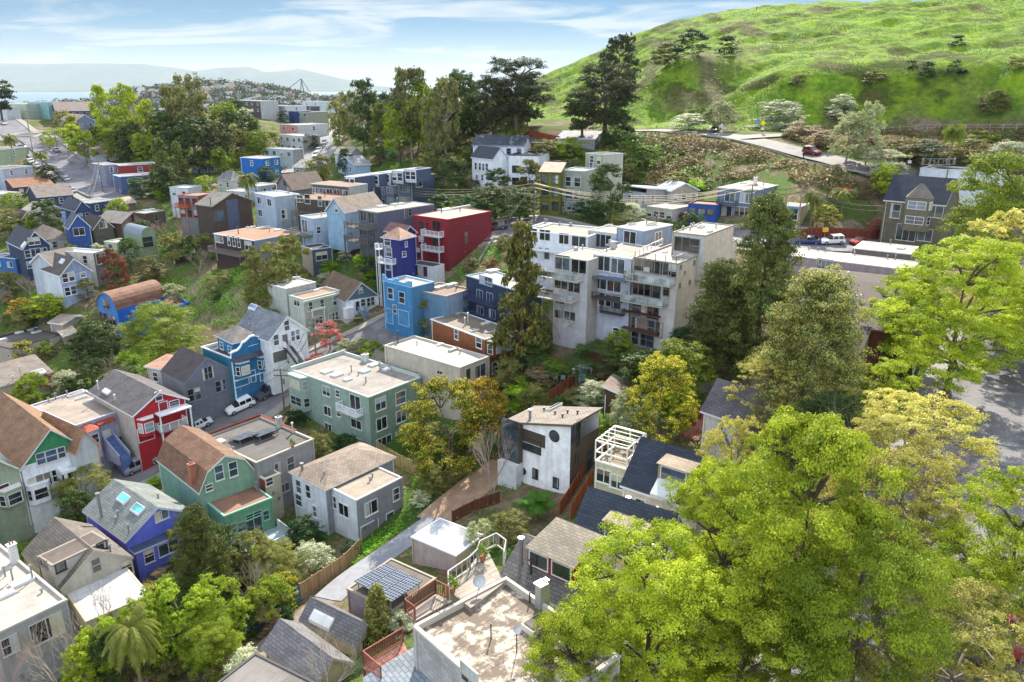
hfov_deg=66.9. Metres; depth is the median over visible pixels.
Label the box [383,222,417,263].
house
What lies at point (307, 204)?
house
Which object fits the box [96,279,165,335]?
house
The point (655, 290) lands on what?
glass door
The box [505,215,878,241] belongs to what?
pavement
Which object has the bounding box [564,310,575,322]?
window
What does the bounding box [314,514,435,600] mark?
alley paving
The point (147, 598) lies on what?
tree
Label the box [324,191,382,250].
house
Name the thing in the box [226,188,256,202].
house
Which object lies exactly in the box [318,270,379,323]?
house
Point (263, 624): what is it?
fence
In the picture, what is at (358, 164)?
house
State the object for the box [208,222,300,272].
house
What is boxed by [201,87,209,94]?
distant house
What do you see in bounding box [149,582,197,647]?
tree
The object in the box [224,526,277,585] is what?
tree
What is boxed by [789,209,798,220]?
window
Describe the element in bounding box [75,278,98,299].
tree
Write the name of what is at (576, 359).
tree
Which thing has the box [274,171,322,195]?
house
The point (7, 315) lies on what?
shrub
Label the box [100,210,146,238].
house
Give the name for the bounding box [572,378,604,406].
shrub
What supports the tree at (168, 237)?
on the ground at (864, 215)
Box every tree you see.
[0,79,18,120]
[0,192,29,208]
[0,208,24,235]
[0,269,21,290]
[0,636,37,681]
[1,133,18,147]
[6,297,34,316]
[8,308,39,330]
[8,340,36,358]
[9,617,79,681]
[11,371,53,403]
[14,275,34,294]
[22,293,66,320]
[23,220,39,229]
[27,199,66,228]
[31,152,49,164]
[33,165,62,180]
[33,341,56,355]
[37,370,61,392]
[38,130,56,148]
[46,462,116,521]
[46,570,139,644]
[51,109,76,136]
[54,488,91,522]
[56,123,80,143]
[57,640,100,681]
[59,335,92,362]
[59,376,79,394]
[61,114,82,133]
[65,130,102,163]
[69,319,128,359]
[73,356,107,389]
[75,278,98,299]
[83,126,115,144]
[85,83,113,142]
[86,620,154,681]
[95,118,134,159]
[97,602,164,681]
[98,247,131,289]
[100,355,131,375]
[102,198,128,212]
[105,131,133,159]
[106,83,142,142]
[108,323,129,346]
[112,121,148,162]
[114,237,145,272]
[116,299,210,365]
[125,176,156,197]
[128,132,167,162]
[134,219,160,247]
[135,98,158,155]
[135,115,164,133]
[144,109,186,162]
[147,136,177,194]
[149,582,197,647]
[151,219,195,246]
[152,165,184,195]
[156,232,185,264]
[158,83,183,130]
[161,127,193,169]
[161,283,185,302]
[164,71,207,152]
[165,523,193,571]
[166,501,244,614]
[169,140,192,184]
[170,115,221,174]
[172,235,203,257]
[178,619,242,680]
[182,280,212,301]
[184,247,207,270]
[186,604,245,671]
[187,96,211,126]
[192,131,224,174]
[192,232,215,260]
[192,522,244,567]
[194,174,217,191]
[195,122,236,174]
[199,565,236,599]
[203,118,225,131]
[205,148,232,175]
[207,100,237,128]
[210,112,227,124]
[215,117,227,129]
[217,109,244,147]
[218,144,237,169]
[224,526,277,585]
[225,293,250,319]
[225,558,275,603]
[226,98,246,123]
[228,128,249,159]
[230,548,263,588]
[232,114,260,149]
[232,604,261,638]
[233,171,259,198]
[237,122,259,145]
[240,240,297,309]
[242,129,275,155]
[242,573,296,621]
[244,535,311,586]
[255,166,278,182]
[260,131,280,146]
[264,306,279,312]
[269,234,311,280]
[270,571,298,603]
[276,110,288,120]
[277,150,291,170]
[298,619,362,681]
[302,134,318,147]
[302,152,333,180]
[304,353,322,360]
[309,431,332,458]
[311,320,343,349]
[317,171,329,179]
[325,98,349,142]
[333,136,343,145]
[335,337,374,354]
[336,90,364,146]
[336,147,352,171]
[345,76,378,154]
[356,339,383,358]
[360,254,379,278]
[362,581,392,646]
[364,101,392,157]
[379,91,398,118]
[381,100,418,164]
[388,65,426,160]
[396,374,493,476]
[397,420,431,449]
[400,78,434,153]
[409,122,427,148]
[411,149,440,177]
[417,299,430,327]
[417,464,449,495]
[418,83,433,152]
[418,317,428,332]
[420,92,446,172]
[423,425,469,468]
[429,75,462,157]
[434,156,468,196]
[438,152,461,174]
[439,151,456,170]
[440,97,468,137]
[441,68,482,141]
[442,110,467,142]
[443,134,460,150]
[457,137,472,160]
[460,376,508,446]
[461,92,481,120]
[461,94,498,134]
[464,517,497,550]
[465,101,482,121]
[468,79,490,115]
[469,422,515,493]
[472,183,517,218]
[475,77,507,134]
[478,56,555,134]
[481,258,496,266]
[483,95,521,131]
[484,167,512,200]
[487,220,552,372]
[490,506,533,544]
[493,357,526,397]
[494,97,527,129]
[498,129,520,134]
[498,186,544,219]
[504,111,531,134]
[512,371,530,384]
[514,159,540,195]
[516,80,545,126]
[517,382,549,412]
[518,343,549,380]
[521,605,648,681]
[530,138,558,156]
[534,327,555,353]
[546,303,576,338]
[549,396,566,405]
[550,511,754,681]
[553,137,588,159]
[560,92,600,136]
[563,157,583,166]
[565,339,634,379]
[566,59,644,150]
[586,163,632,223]
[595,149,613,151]
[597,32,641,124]
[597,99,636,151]
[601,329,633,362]
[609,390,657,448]
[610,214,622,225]
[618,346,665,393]
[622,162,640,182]
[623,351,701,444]
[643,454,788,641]
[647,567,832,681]
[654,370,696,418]
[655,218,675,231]
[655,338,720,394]
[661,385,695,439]
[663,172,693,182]
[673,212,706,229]
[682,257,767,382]
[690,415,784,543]
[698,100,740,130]
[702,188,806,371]
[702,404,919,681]
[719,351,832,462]
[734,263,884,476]
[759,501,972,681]
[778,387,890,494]
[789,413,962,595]
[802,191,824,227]
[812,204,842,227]
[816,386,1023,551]
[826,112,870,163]
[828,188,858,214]
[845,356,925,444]
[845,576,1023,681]
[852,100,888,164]
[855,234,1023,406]
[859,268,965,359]
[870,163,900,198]
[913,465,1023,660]
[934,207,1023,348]
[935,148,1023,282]
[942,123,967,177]
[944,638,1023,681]
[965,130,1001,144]
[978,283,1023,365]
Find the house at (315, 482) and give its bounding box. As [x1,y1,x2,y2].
[288,441,396,534]
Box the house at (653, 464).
[619,436,727,543]
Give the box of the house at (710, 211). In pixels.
[687,200,721,223]
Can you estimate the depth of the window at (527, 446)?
93.81 m
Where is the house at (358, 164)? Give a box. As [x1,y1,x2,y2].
[336,155,371,175]
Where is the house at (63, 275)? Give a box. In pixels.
[39,252,94,307]
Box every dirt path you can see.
[251,597,335,656]
[417,459,497,521]
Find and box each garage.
[346,558,436,630]
[410,518,484,571]
[415,260,444,282]
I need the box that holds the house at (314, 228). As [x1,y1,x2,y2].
[289,212,328,250]
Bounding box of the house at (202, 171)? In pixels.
[191,164,217,174]
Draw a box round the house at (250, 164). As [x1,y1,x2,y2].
[240,155,280,181]
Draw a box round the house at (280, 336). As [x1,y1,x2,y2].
[236,303,309,394]
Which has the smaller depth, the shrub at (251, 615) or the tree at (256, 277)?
the shrub at (251, 615)
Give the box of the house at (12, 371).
[0,354,53,402]
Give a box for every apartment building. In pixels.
[0,541,77,681]
[8,103,41,118]
[27,101,54,118]
[65,247,110,286]
[232,100,278,119]
[279,123,328,135]
[279,133,319,151]
[287,350,421,448]
[343,198,433,278]
[362,533,621,681]
[382,274,434,337]
[413,205,491,270]
[463,268,542,335]
[519,219,596,289]
[537,244,601,348]
[562,167,597,214]
[591,241,659,342]
[620,238,737,350]
[716,176,777,215]
[780,246,919,295]
[852,239,918,260]
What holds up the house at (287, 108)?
on the ground at (864, 215)
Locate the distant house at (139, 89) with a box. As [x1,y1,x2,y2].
[137,87,144,93]
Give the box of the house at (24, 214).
[8,206,35,229]
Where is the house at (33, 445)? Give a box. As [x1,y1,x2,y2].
[0,392,83,532]
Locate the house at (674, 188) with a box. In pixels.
[656,179,699,203]
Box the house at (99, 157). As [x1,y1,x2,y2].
[86,145,118,162]
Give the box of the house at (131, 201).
[111,196,135,211]
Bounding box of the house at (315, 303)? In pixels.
[288,286,339,335]
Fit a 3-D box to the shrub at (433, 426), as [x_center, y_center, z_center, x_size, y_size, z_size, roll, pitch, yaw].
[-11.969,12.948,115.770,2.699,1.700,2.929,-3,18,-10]
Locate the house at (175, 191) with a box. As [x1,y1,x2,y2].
[169,185,201,217]
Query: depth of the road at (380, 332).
124.21 m
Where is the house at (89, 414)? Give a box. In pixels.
[31,389,131,472]
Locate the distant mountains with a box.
[0,63,483,91]
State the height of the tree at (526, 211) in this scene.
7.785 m
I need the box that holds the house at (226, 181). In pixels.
[215,170,241,191]
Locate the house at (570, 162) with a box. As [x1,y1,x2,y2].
[547,159,572,165]
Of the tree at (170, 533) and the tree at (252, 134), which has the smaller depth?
the tree at (170, 533)
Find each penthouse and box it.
[588,224,616,249]
[608,215,672,246]
[671,222,733,280]
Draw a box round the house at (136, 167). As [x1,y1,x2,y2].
[117,162,158,173]
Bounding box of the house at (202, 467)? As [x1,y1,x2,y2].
[156,425,254,519]
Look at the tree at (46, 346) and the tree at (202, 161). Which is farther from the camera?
the tree at (202, 161)
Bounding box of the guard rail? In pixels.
[667,131,872,176]
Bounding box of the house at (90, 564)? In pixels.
[21,517,134,631]
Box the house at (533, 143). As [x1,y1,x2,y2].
[531,142,554,147]
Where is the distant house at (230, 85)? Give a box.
[228,83,234,87]
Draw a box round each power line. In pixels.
[30,136,90,163]
[89,183,118,196]
[188,369,280,416]
[278,319,314,373]
[312,307,396,324]
[398,183,533,197]
[437,185,533,281]
[534,182,751,203]
[750,184,803,194]
[805,187,891,210]
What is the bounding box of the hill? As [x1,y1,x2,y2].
[521,0,1023,132]
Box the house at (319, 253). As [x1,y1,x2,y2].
[301,243,332,277]
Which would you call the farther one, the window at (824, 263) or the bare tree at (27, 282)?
the bare tree at (27, 282)
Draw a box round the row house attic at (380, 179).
[368,172,394,190]
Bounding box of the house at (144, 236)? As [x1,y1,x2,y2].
[124,223,159,264]
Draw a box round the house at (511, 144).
[471,135,531,172]
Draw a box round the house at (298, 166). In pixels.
[292,159,328,172]
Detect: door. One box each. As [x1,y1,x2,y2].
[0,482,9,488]
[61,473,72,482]
[102,428,111,438]
[137,429,154,443]
[158,400,168,411]
[234,375,249,387]
[244,512,263,534]
[250,369,255,382]
[259,371,263,381]
[281,333,288,347]
[301,219,307,232]
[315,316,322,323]
[349,393,360,409]
[355,301,359,310]
[360,210,366,221]
[360,224,365,235]
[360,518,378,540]
[368,212,374,223]
[369,226,375,237]
[376,433,391,448]
[386,308,392,323]
[398,309,409,326]
[423,266,427,277]
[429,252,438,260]
[432,220,440,231]
[432,237,440,246]
[465,367,470,382]
[476,289,482,299]
[486,292,492,302]
[531,228,537,236]
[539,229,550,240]
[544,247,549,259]
[553,280,568,289]
[555,254,569,270]
[558,232,568,244]
[567,278,580,292]
[571,235,586,247]
[571,258,586,274]
[580,370,585,380]
[596,233,611,248]
[596,255,611,271]
[597,274,607,289]
[605,301,621,309]
[606,280,621,292]
[609,257,624,274]
[623,230,636,243]
[631,282,650,296]
[643,284,660,298]
[674,236,689,251]
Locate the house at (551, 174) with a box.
[538,162,570,214]
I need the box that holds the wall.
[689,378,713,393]
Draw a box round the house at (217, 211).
[194,191,253,251]
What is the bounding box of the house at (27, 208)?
[22,201,61,225]
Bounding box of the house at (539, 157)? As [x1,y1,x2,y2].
[509,151,549,184]
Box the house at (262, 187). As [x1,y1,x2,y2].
[244,182,275,191]
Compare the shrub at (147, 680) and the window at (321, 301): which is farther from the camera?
the window at (321, 301)
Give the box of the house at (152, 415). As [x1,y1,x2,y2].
[88,369,193,470]
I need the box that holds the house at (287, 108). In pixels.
[278,105,306,121]
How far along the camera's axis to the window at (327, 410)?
117.39 m
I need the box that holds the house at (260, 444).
[209,414,315,508]
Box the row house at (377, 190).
[373,187,381,201]
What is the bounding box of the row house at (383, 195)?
[381,186,386,204]
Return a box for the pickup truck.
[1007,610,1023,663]
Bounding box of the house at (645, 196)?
[621,183,666,213]
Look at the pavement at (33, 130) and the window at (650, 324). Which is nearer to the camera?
the window at (650, 324)
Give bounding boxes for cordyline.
[431,565,455,590]
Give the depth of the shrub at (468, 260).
151.11 m
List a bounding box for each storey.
[36,531,108,592]
[214,325,252,353]
[310,181,367,194]
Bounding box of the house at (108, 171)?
[92,162,118,186]
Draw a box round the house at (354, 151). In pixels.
[334,146,361,166]
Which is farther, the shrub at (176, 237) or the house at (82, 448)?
the shrub at (176, 237)
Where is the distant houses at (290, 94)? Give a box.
[73,81,415,124]
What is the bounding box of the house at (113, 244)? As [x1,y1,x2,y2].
[104,238,134,263]
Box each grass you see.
[127,243,502,564]
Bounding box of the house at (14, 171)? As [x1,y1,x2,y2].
[0,165,33,190]
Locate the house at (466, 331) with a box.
[430,312,517,374]
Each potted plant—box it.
[289,438,296,447]
[446,574,461,593]
[477,543,491,560]
[622,440,629,450]
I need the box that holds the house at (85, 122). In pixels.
[59,113,95,130]
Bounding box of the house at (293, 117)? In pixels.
[288,110,310,123]
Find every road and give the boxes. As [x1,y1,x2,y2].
[0,120,145,199]
[103,318,405,481]
[287,115,338,171]
[485,217,855,251]
[635,129,1023,184]
[790,264,1023,681]
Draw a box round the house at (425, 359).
[384,330,489,420]
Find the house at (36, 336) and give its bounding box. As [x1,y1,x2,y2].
[0,326,61,362]
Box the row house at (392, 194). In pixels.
[386,184,398,204]
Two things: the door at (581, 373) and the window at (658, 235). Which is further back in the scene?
the window at (658, 235)
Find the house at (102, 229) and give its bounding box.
[84,213,114,243]
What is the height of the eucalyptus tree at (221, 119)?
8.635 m
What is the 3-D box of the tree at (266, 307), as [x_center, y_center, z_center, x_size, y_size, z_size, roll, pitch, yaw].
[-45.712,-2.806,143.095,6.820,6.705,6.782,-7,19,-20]
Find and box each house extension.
[66,567,150,641]
[129,529,180,582]
[131,298,189,333]
[207,480,294,555]
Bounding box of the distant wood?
[12,77,410,122]
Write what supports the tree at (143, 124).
on the ground at (864, 215)
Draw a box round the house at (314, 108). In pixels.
[306,106,319,110]
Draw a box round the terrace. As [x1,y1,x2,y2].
[678,415,702,441]
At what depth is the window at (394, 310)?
134.99 m
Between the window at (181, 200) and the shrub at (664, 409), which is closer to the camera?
the shrub at (664, 409)
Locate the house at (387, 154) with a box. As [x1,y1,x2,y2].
[376,138,397,158]
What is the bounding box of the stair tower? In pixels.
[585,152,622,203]
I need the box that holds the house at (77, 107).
[51,101,98,121]
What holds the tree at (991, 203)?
on the ground at (864, 215)
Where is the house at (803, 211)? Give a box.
[769,201,810,227]
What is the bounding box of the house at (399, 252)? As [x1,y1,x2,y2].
[374,227,416,305]
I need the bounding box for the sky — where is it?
[0,0,924,88]
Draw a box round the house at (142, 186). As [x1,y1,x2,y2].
[141,173,159,190]
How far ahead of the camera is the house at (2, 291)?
171.57 m
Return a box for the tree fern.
[517,489,554,520]
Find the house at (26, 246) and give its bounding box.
[6,225,51,281]
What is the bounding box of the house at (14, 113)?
[0,107,20,119]
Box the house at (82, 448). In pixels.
[41,411,104,504]
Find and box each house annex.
[144,354,172,384]
[259,470,284,520]
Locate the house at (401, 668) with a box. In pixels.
[363,647,430,681]
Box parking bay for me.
[738,133,782,138]
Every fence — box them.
[175,250,204,263]
[240,585,300,640]
[298,538,360,599]
[377,441,445,482]
[445,440,492,484]
[452,491,499,521]
[479,238,493,262]
[524,129,559,140]
[544,374,574,402]
[558,464,583,515]
[569,469,593,519]
[589,350,638,370]
[799,227,879,239]
[883,123,1021,132]
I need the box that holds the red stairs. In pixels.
[864,219,881,228]
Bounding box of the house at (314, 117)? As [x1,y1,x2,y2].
[299,111,329,129]
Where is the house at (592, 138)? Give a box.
[556,130,601,149]
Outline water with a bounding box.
[0,89,513,102]
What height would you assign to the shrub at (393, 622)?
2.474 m
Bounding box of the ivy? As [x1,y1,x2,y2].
[427,126,718,220]
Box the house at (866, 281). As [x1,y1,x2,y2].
[773,267,896,389]
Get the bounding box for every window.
[0,482,24,507]
[0,633,21,658]
[6,261,13,267]
[24,250,32,258]
[25,478,52,504]
[26,261,31,268]
[27,236,40,245]
[27,476,36,484]
[28,610,66,648]
[29,248,40,257]
[34,470,54,485]
[35,451,47,466]
[38,555,48,570]
[44,448,58,463]
[50,469,58,483]
[52,241,58,247]
[54,560,67,574]
[56,446,66,459]
[61,273,68,283]
[64,287,71,296]
[68,271,74,281]
[70,285,76,294]
[72,227,85,235]
[80,271,86,277]
[81,423,102,456]
[82,255,87,263]
[90,556,102,574]
[95,252,104,264]
[96,539,108,548]
[99,221,107,228]
[102,299,106,308]
[105,300,109,309]
[108,314,112,324]
[112,316,116,324]
[116,424,120,436]
[120,558,132,572]
[129,215,134,221]
[136,414,155,436]
[142,236,153,247]
[143,548,155,565]
[152,371,158,382]
[154,390,162,401]
[154,507,169,523]
[156,562,172,577]
[157,538,178,558]
[169,398,179,407]
[179,197,183,205]
[180,209,185,216]
[185,198,190,205]
[186,209,192,217]
[186,388,194,402]
[192,198,196,205]
[193,386,201,400]
[201,367,208,381]
[205,483,213,492]
[207,365,214,379]
[213,209,224,221]
[214,380,221,392]
[214,463,224,482]
[215,234,223,243]
[219,341,223,350]
[220,378,226,390]
[227,234,230,245]
[228,460,238,478]
[228,522,237,532]
[232,235,235,246]
[235,359,250,377]
[236,520,246,533]
[237,236,240,247]
[244,241,251,249]
[245,509,262,521]
[257,196,261,204]
[257,355,264,371]
[258,209,262,216]
[262,509,269,521]
[265,476,273,487]
[267,198,271,206]
[272,349,287,363]
[273,334,279,346]
[274,462,281,474]
[281,209,287,218]
[282,481,289,493]
[283,320,290,331]
[286,455,294,472]
[287,371,311,411]
[290,330,295,341]
[293,299,299,306]
[294,492,302,508]
[295,329,300,340]
[295,478,301,495]
[296,195,303,202]
[304,194,310,203]
[305,483,311,500]
[308,302,312,311]
[312,504,317,519]
[315,251,327,260]
[316,226,320,233]
[317,196,322,206]
[320,299,324,309]
[322,385,330,397]
[323,405,332,417]
[324,199,330,207]
[324,422,331,430]
[326,188,332,192]
[332,296,336,305]
[332,495,337,510]
[334,189,339,193]
[335,389,340,398]
[336,411,341,417]
[338,501,349,519]
[343,306,353,318]
[350,417,361,431]
[358,287,362,293]
[360,298,366,306]
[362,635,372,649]
[364,498,378,518]
[366,297,370,306]
[370,296,374,305]
[375,395,386,412]
[376,415,387,432]
[381,187,384,203]
[384,236,390,246]
[385,247,392,257]
[385,258,390,270]
[386,185,397,204]
[386,510,393,520]
[387,287,393,300]
[391,172,396,180]
[392,304,396,313]
[392,486,400,502]
[395,389,405,406]
[396,409,406,424]
[397,173,402,181]
[398,291,405,304]
[399,184,410,202]
[405,171,410,179]
[408,208,411,215]
[410,171,415,179]
[416,247,420,258]
[418,220,424,231]
[418,235,424,246]
[454,328,458,340]
[459,658,478,681]
[464,231,467,243]
[474,362,486,380]
[475,336,481,349]
[477,305,483,315]
[479,274,492,286]
[486,335,516,356]
[489,308,495,319]
[491,361,498,374]
[502,417,518,442]
[502,441,518,460]
[506,148,510,154]
[512,165,519,172]
[512,177,518,184]
[522,436,540,455]
[532,468,537,480]
[541,175,547,183]
[542,188,548,196]
[542,201,548,209]
[549,430,558,441]
[551,188,558,197]
[551,202,558,210]
[552,175,558,183]
[552,476,558,489]
[554,309,563,319]
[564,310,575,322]
[565,176,573,186]
[565,189,572,198]
[567,201,575,210]
[573,189,578,199]
[574,177,580,186]
[574,452,578,463]
[576,418,580,447]
[586,449,591,471]
[595,467,611,485]
[597,156,600,164]
[597,299,610,306]
[608,473,622,490]
[612,327,619,333]
[629,316,636,331]
[630,303,645,317]
[631,330,638,344]
[633,257,650,272]
[634,195,638,203]
[635,497,645,502]
[636,317,645,333]
[637,332,646,346]
[640,305,658,320]
[641,195,645,204]
[642,259,660,274]
[645,319,654,335]
[645,333,653,348]
[646,210,651,216]
[653,211,658,217]
[654,231,661,242]
[654,260,671,276]
[654,321,662,337]
[659,212,664,218]
[662,287,669,296]
[666,212,671,218]
[668,263,676,278]
[673,194,677,201]
[688,208,695,213]
[689,238,699,254]
[698,208,704,214]
[707,209,714,214]
[721,205,732,215]
[724,192,735,202]
[733,206,749,215]
[739,192,752,203]
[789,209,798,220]
[818,258,833,268]
[889,203,901,218]
[895,223,915,241]
[902,183,934,231]
[916,229,932,241]
[931,206,943,218]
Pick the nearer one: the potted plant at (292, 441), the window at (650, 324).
the potted plant at (292, 441)
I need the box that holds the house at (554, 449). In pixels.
[498,403,607,493]
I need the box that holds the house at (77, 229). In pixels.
[61,211,92,248]
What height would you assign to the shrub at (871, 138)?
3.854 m
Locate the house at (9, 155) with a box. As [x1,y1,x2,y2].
[0,146,29,165]
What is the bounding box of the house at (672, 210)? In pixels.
[646,202,687,221]
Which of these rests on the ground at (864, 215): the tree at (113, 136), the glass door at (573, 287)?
the tree at (113, 136)
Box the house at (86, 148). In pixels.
[77,143,105,157]
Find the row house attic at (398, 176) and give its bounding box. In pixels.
[391,168,418,185]
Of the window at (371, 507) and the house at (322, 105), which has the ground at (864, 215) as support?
the house at (322, 105)
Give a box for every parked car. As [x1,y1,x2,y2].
[26,158,34,163]
[32,162,40,167]
[61,175,70,180]
[123,456,156,475]
[191,417,212,427]
[225,394,255,414]
[254,383,271,400]
[491,219,507,228]
[710,126,718,131]
[795,235,821,244]
[802,145,821,154]
[821,233,845,244]
[849,236,867,244]
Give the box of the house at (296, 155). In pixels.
[264,147,303,166]
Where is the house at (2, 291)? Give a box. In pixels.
[0,283,11,299]
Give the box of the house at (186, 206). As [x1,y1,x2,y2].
[174,192,210,237]
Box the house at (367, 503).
[332,467,403,540]
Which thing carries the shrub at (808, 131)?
on the ground at (864, 215)
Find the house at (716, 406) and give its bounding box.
[700,377,768,466]
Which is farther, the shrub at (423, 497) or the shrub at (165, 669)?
the shrub at (423, 497)
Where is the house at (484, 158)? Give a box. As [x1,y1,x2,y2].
[470,145,508,188]
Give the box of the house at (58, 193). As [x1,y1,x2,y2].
[26,183,74,206]
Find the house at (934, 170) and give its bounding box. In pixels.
[919,154,1004,210]
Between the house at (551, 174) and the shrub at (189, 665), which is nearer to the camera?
the shrub at (189, 665)
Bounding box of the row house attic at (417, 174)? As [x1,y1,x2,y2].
[405,167,431,186]
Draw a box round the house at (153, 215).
[131,208,166,226]
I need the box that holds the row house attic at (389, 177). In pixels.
[380,170,396,188]
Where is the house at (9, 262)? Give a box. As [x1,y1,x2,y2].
[0,253,20,274]
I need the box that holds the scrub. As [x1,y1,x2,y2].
[645,125,1023,198]
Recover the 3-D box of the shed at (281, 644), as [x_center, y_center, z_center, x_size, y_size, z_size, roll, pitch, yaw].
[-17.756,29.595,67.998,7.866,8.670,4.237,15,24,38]
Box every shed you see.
[47,314,83,332]
[57,325,77,346]
[218,652,314,681]
[260,618,355,681]
[298,596,377,655]
[370,350,392,365]
[573,364,592,380]
[602,374,638,414]
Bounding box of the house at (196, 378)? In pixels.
[160,346,232,426]
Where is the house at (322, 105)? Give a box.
[302,101,334,116]
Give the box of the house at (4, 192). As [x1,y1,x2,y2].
[0,191,21,206]
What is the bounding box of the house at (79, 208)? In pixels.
[60,197,89,219]
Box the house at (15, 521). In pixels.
[0,460,34,548]
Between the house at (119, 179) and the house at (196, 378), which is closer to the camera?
the house at (196, 378)
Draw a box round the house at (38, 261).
[29,247,74,297]
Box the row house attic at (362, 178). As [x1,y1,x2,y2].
[344,174,371,191]
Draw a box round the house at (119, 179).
[113,172,151,194]
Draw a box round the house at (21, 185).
[4,176,53,195]
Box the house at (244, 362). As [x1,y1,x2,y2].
[200,334,264,401]
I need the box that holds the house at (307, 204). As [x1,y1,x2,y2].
[291,187,359,232]
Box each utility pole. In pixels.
[96,161,102,191]
[273,368,287,411]
[307,318,319,355]
[529,183,536,221]
[747,184,756,212]
[795,186,807,239]
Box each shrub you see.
[0,290,15,303]
[0,312,19,326]
[6,540,30,559]
[17,312,37,326]
[19,554,24,563]
[22,388,48,404]
[42,350,56,358]
[47,369,87,396]
[75,314,105,340]
[85,356,108,371]
[90,243,104,248]
[100,662,134,681]
[107,261,122,280]
[109,356,123,366]
[113,350,142,362]
[122,365,138,372]
[125,151,137,162]
[128,662,158,681]
[131,254,166,281]
[141,567,165,584]
[142,578,164,606]
[144,475,160,485]
[150,190,168,198]
[151,655,185,681]
[155,571,197,605]
[156,193,165,202]
[158,232,182,250]
[165,632,186,668]
[179,640,228,678]
[193,596,228,619]
[201,178,217,187]
[201,270,233,290]
[201,647,236,681]
[209,289,221,300]
[222,641,258,673]
[229,599,266,631]
[238,109,253,119]
[250,538,281,557]
[254,587,277,608]
[255,605,282,638]
[258,261,274,273]
[270,549,297,574]
[274,600,294,620]
[283,409,307,425]
[283,513,327,553]
[290,538,335,578]
[316,272,329,284]
[318,260,338,272]
[330,433,357,451]
[331,436,353,446]
[336,251,352,261]
[339,540,361,558]
[352,254,367,266]
[352,314,362,322]
[363,268,381,279]
[366,279,382,293]
[372,157,381,165]
[384,609,413,639]
[410,488,431,507]
[412,475,430,490]
[418,443,444,467]
[425,422,435,432]
[426,193,453,210]
[450,448,476,467]
[452,194,487,209]
[459,153,471,163]
[463,257,479,271]
[464,177,480,190]
[486,404,508,421]
[490,375,516,398]
[493,234,509,249]
[501,378,538,412]
[524,364,555,392]
[525,352,571,382]
[552,394,575,406]
[563,387,582,405]
[569,192,608,219]
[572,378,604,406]
[573,343,590,364]
[578,73,596,80]
[584,371,616,389]
[598,411,606,439]
[599,411,631,440]
[607,416,640,435]
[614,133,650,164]
[614,202,646,222]
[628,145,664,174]
[650,42,682,65]
[661,327,701,357]
[661,407,681,428]
[667,113,711,129]
[668,27,710,54]
[687,178,706,189]
[715,35,741,54]
[741,99,811,132]
[781,121,821,137]
[789,74,805,83]
[810,129,838,146]
[824,94,858,118]
[844,131,875,144]
[860,148,911,174]
[862,69,889,82]
[882,138,926,161]
[900,140,949,164]
[905,60,918,68]
[915,61,939,77]
[940,138,992,162]
[945,60,969,73]
[946,34,969,45]
[972,89,1012,112]
[984,139,1023,171]
[1003,55,1023,67]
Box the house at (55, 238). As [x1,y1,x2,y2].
[33,224,67,249]
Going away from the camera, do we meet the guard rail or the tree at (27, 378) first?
the tree at (27, 378)
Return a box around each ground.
[0,103,1023,681]
[102,84,378,116]
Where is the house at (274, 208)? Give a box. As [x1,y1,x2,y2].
[254,184,299,230]
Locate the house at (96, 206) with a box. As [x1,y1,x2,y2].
[81,198,116,215]
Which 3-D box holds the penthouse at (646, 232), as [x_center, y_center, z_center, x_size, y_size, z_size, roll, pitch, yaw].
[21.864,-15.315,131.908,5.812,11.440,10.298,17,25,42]
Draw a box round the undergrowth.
[0,115,714,680]
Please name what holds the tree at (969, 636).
on the ground at (864, 215)
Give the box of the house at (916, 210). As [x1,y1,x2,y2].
[879,174,959,254]
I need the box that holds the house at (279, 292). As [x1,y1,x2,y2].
[267,274,315,317]
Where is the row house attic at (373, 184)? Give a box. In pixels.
[365,173,382,188]
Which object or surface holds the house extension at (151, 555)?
on the ground at (864, 215)
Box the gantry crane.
[290,79,311,94]
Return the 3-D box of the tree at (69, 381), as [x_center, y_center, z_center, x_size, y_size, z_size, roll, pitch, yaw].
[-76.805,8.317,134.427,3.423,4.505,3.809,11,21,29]
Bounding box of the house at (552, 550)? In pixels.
[499,517,626,618]
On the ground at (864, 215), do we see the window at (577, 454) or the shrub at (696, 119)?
the shrub at (696, 119)
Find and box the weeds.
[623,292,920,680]
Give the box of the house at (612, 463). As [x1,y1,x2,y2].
[594,425,646,495]
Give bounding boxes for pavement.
[0,133,88,199]
[11,119,152,195]
[21,335,428,541]
[281,151,306,172]
[308,313,384,351]
[324,127,343,161]
[478,225,921,257]
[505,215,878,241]
[743,273,991,681]
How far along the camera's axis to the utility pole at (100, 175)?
237.09 m
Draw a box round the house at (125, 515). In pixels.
[82,479,186,576]
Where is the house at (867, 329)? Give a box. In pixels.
[795,324,872,401]
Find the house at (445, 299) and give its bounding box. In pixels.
[423,282,468,337]
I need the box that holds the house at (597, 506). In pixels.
[574,486,690,599]
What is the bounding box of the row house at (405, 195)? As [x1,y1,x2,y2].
[399,173,434,202]
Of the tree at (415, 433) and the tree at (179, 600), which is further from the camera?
the tree at (415, 433)
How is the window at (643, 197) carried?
in the house at (645, 196)

